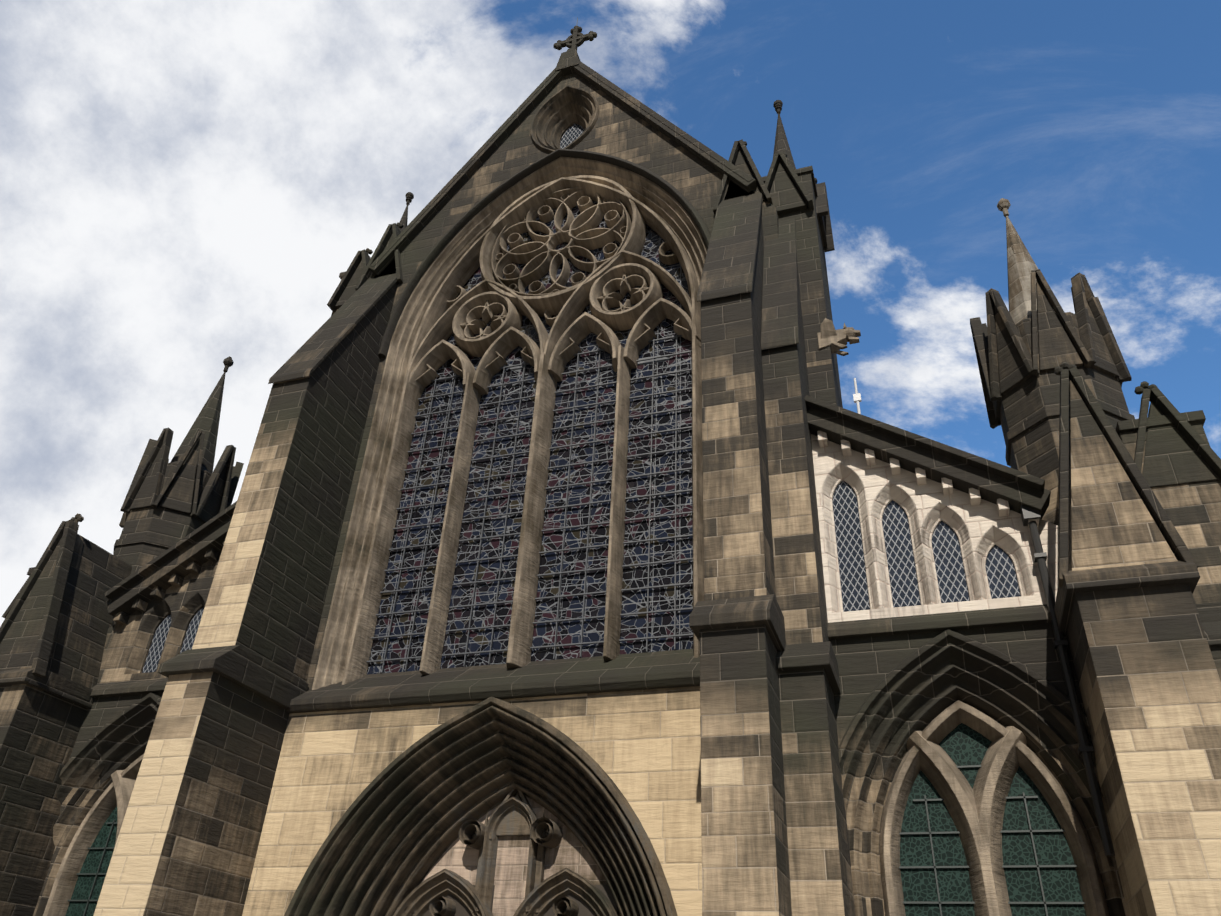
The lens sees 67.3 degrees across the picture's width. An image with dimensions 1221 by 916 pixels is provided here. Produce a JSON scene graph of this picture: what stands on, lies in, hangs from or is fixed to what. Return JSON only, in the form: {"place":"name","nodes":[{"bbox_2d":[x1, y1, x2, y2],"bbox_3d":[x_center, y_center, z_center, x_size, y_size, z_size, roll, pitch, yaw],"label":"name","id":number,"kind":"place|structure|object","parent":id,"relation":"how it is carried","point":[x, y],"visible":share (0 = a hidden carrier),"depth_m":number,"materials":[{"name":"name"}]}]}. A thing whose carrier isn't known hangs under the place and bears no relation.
{"place":"outdoors","nodes":[
{"label":"outdoors","id":0,"kind":"place"},
{"bbox_2d":[0,461,211,915],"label":"buttress","id":1,"kind":"structure","parent":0,"point":[39,730],"depth_m":16.73,"materials":[{"name":"stone"}]},
{"bbox_2d":[0,427,243,707],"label":"buttress trim","id":2,"kind":"structure","parent":1,"relation":"attached to","point":[145,490],"depth_m":20.35,"materials":[{"name":"stone"}]},
{"bbox_2d":[171,356,233,472],"bbox_3d":[-9.948,-1.037,22.768,1.035,3.780,1.035,-8,-34,17],"label":"spirelet","id":3,"kind":"object","parent":1,"relation":"on","point":[207,419],"visible":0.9,"depth_m":22.32,"materials":[{"name":"stone"}]},
{"bbox_2d":[97,551,221,683],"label":"aisle wall","id":4,"kind":"structure","parent":0,"point":[119,643],"depth_m":18.04,"materials":[{"name":"beige stone"}]},
{"bbox_2d":[91,501,236,697],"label":"cornice","id":5,"kind":"structure","parent":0,"point":[162,568],"depth_m":18.17,"materials":[{"name":"grey stone"}]},
{"bbox_2d":[113,538,225,624],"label":"corbels","id":6,"kind":"object","parent":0,"point":[175,580],"visible":0.56,"depth_m":18.18,"materials":[{"name":"beige stone"}]},
{"bbox_2d":[242,686,701,915],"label":"nave wall","id":7,"kind":"structure","parent":0,"point":[642,748],"depth_m":14.09,"materials":[{"name":"beige stone"}]},
{"bbox_2d":[414,885,617,915],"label":"door leaves","id":8,"kind":"object","parent":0,"point":[584,909],"visible":0.1,"depth_m":13.82,"materials":[{"name":"brown wood"}]},
{"bbox_2d":[0,0,1220,625],"label":"sky","id":9,"kind":"structure","parent":0,"point":[187,187],"materials":[{"name":"blue"}]},
{"bbox_2d":[811,434,1058,622],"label":"aisle wall","id":10,"kind":"structure","parent":0,"point":[982,519],"depth_m":13.75,"materials":[{"name":"beige stone"}]},
{"bbox_2d":[821,463,1033,612],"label":"window frames","id":11,"kind":"structure","parent":10,"relation":"attached to","point":[937,514],"depth_m":13.94,"materials":[{"name":"beige stone"}]},
{"bbox_2d":[832,480,1020,611],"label":"lattice windows","id":12,"kind":"structure","parent":11,"relation":"in","point":[1000,572],"depth_m":13.99,"materials":[{"name":"grey glass"}]},
{"bbox_2d":[817,431,1038,527],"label":"corbels","id":13,"kind":"object","parent":10,"relation":"attached to","point":[975,499],"visible":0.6,"depth_m":14.19,"materials":[{"name":"beige stone"}]},
{"bbox_2d":[805,395,1051,639],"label":"cornice","id":14,"kind":"structure","parent":10,"relation":"attached to","point":[989,480],"depth_m":13.68,"materials":[{"name":"black stone"}]},
{"bbox_2d":[1000,312,1220,915],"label":"buttress","id":15,"kind":"structure","parent":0,"point":[1147,662],"depth_m":10.82,"materials":[{"name":"stone"}]},
{"bbox_2d":[997,198,1054,324],"bbox_3d":[7.769,-3.607,17.366,1.035,3.780,1.035,-8,-34,17],"label":"spirelet","id":16,"kind":"object","parent":15,"relation":"on","point":[1021,264],"visible":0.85,"depth_m":17.04,"materials":[{"name":"stone"}]},
{"bbox_2d":[970,269,1220,646],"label":"buttress trim","id":17,"kind":"structure","parent":15,"relation":"attached to","point":[1006,361],"depth_m":12.85,"materials":[{"name":"stone"}]},
{"label":"ground","id":18,"kind":"structure","parent":0,"visible":0},
{"bbox_2d":[69,692,162,759],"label":"aisle wall","id":19,"kind":"structure","parent":18,"relation":"on","point":[101,713],"depth_m":17.02,"materials":[{"name":"grey stone"}]},
{"bbox_2d":[33,692,161,915],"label":"aisle window orders","id":20,"kind":"object","parent":19,"relation":"attached to","point":[103,754],"visible":0.33,"depth_m":16.68,"materials":[{"name":"grey stone"}]},
{"bbox_2d":[43,754,143,915],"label":"window tracery","id":21,"kind":"object","parent":20,"relation":"in","point":[117,792],"visible":0.29,"depth_m":16.26,"materials":[{"name":"beige stone"}]},
{"bbox_2d":[65,806,116,915],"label":"window glass","id":22,"kind":"object","parent":21,"relation":"in","point":[83,885],"depth_m":16.05,"materials":[{"name":"green glass"}]},
{"bbox_2d":[68,819,116,915],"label":"window bars","id":23,"kind":"object","parent":22,"relation":"attached to","point":[104,851],"visible":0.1,"depth_m":16.04,"materials":[{"name":"grey metal"}]},
{"bbox_2d":[124,592,204,674],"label":"window surrounds","id":24,"kind":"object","parent":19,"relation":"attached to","point":[160,612],"depth_m":17.95,"materials":[{"name":"beige stone"}]},
{"bbox_2d":[142,607,203,672],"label":"lattice windows","id":25,"kind":"structure","parent":24,"relation":"in","point":[156,649],"depth_m":17.93,"materials":[{"name":"grey glass"}]},
{"bbox_2d":[93,271,397,915],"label":"buttress","id":26,"kind":"structure","parent":18,"relation":"on","point":[188,839],"depth_m":15.17,"materials":[{"name":"stone"}]},
{"bbox_2d":[158,222,403,708],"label":"buttress trim","id":27,"kind":"structure","parent":26,"relation":"attached to","point":[360,291],"depth_m":18.13,"materials":[{"name":"stone"}]},
{"bbox_2d":[399,192,413,231],"bbox_3d":[-5.640,-5.738,24.423,0.850,3.840,0.850,-8,-34,17],"label":"spirelet","id":28,"kind":"object","parent":26,"relation":"on","point":[409,198],"visible":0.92,"depth_m":24.99,"materials":[{"name":"stone"}]},
{"bbox_2d":[306,73,778,690],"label":"gable wall","id":29,"kind":"structure","parent":18,"relation":"on","point":[620,131],"depth_m":21.61,"materials":[{"name":"stone"}]},
{"bbox_2d":[284,697,677,915],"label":"portal arch","id":30,"kind":"structure","parent":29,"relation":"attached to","point":[392,837],"depth_m":14.39,"materials":[{"name":"grey stone"}]},
{"bbox_2d":[393,789,618,915],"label":"tympanum tracery","id":31,"kind":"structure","parent":30,"relation":"in","point":[511,815],"depth_m":14.29,"materials":[{"name":"beige stone"}]},
{"bbox_2d":[421,794,620,915],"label":"tympanum","id":32,"kind":"object","parent":30,"relation":"in","point":[460,858],"depth_m":14.38,"materials":[{"name":"stone"}]},
{"bbox_2d":[286,649,699,712],"bbox_3d":[-1.720,3.646,15.161,7.700,0.950,1.070,-8,-34,17],"label":"window sill","id":33,"kind":"structure","parent":29,"relation":"attached to","point":[643,671],"depth_m":14.86,"materials":[{"name":"stone"}]},
{"bbox_2d":[312,157,707,689],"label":"window arch","id":34,"kind":"structure","parent":29,"relation":"attached to","point":[668,209],"depth_m":19.71,"materials":[{"name":"brown stone"}]},
{"bbox_2d":[367,333,692,672],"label":"window bars","id":35,"kind":"object","parent":34,"relation":"attached to","point":[585,570],"visible":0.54,"depth_m":17.39,"materials":[{"name":"grey metal"}]},
{"bbox_2d":[342,175,703,684],"bbox_3d":[-1.344,-1.416,18.802,6.680,12.466,0.631,-8,-34,17],"label":"window tracery","id":36,"kind":"object","parent":29,"relation":"attached to","point":[625,267],"visible":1,"depth_m":19.29,"materials":[{"name":"stone"}]},
{"bbox_2d":[367,200,692,674],"bbox_3d":[-1.274,-1.294,18.975,6.600,12.455,0.001,-8,-34,17],"label":"window glass","id":37,"kind":"object","parent":36,"relation":"in","point":[635,626],"depth_m":17.46,"materials":[{"name":"glass"}]},
{"bbox_2d":[378,148,710,357],"bbox_3d":[-1.319,-5.087,20.633,7.759,5.578,0.260,-8,-34,17],"label":"hood mould","id":38,"kind":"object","parent":29,"relation":"attached to","point":[491,196],"depth_m":21.26,"materials":[{"name":"black stone"}]},
{"bbox_2d":[368,47,756,274],"bbox_3d":[-1.127,-7.822,22.561,9.295,6.948,0.670,-8,-34,17],"label":"gable coping","id":39,"kind":"object","parent":29,"relation":"attached to","point":[569,62],"visible":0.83,"depth_m":22.37,"materials":[{"name":"stone"}]},
{"bbox_2d":[553,26,596,50],"bbox_3d":[-0.954,-11.277,24.773,1.262,1.265,0.162,-8,-34,17],"label":"cross","id":40,"kind":"object","parent":39,"relation":"on","point":[577,38],"visible":0.98,"depth_m":24.73,"materials":[{"name":"stone"}]},
{"bbox_2d":[530,85,598,156],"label":"vesica orders","id":41,"kind":"object","parent":29,"relation":"attached to","point":[560,113],"visible":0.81,"depth_m":23.27,"materials":[{"name":"stone"}]},
{"bbox_2d":[560,124,584,148],"bbox_3d":[-0.948,-8.065,23.265,0.780,1.397,0.001,-8,-34,17],"label":"window lattice","id":42,"kind":"object","parent":41,"relation":"in","point":[572,133],"visible":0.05,"depth_m":23.39,"materials":[{"name":"grey metal"}]},
{"bbox_2d":[699,166,854,915],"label":"buttress","id":43,"kind":"structure","parent":18,"relation":"on","point":[774,836],"depth_m":12.46,"materials":[{"name":"stone"}]},
{"bbox_2d":[689,139,840,693],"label":"buttress trim","id":44,"kind":"structure","parent":43,"relation":"attached to","point":[729,266],"depth_m":16.56,"materials":[{"name":"stone"}]},
{"bbox_2d":[773,100,795,169],"bbox_3d":[4.024,-7.140,21.476,0.850,3.840,0.850,-8,-34,17],"label":"spirelet","id":45,"kind":"object","parent":43,"relation":"on","point":[781,144],"visible":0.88,"depth_m":21.55,"materials":[{"name":"stone"}]},
{"bbox_2d":[817,318,860,355],"bbox_3d":[4.246,-2.202,16.983,0.760,0.620,0.640,-8,-34,17],"label":"gargoyle","id":46,"kind":"object","parent":43,"relation":"attached to","point":[837,340],"visible":1,"depth_m":16.89,"materials":[{"name":"stone"}]},
{"bbox_2d":[853,378,861,413],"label":"distant mast","id":47,"kind":"object","parent":18,"relation":"on","point":[857,397],"visible":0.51,"depth_m":76.35,"materials":[{"name":"white metal"}]},
{"bbox_2d":[829,622,1085,744],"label":"aisle wall","id":48,"kind":"structure","parent":18,"relation":"on","point":[867,666],"depth_m":12.81,"materials":[{"name":"grey stone"}]},
{"bbox_2d":[838,629,1128,915],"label":"aisle window orders","id":49,"kind":"object","parent":48,"relation":"attached to","point":[922,687],"visible":0.67,"depth_m":12.43,"materials":[{"name":"grey stone"}]},
{"bbox_2d":[880,700,1109,915],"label":"window tracery","id":50,"kind":"object","parent":49,"relation":"in","point":[976,812],"visible":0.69,"depth_m":12.01,"materials":[{"name":"beige stone"}]},
{"bbox_2d":[900,723,1085,915],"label":"window glass","id":51,"kind":"object","parent":50,"relation":"in","point":[961,744],"depth_m":11.90,"materials":[{"name":"green glass"}]},
{"bbox_2d":[899,765,1084,915],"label":"window bars","id":52,"kind":"object","parent":51,"relation":"attached to","point":[1024,797],"visible":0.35,"depth_m":11.83,"materials":[{"name":"grey metal"}]},
{"bbox_2d":[1020,505,1114,855],"bbox_3d":[6.009,2.691,12.129,0.220,4.780,0.240,-8,-34,17],"label":"downpipe","id":53,"kind":"object","parent":48,"relation":"attached to","point":[1085,750],"visible":0.83,"depth_m":11.91,"materials":[{"name":"black metal"}]}
]}

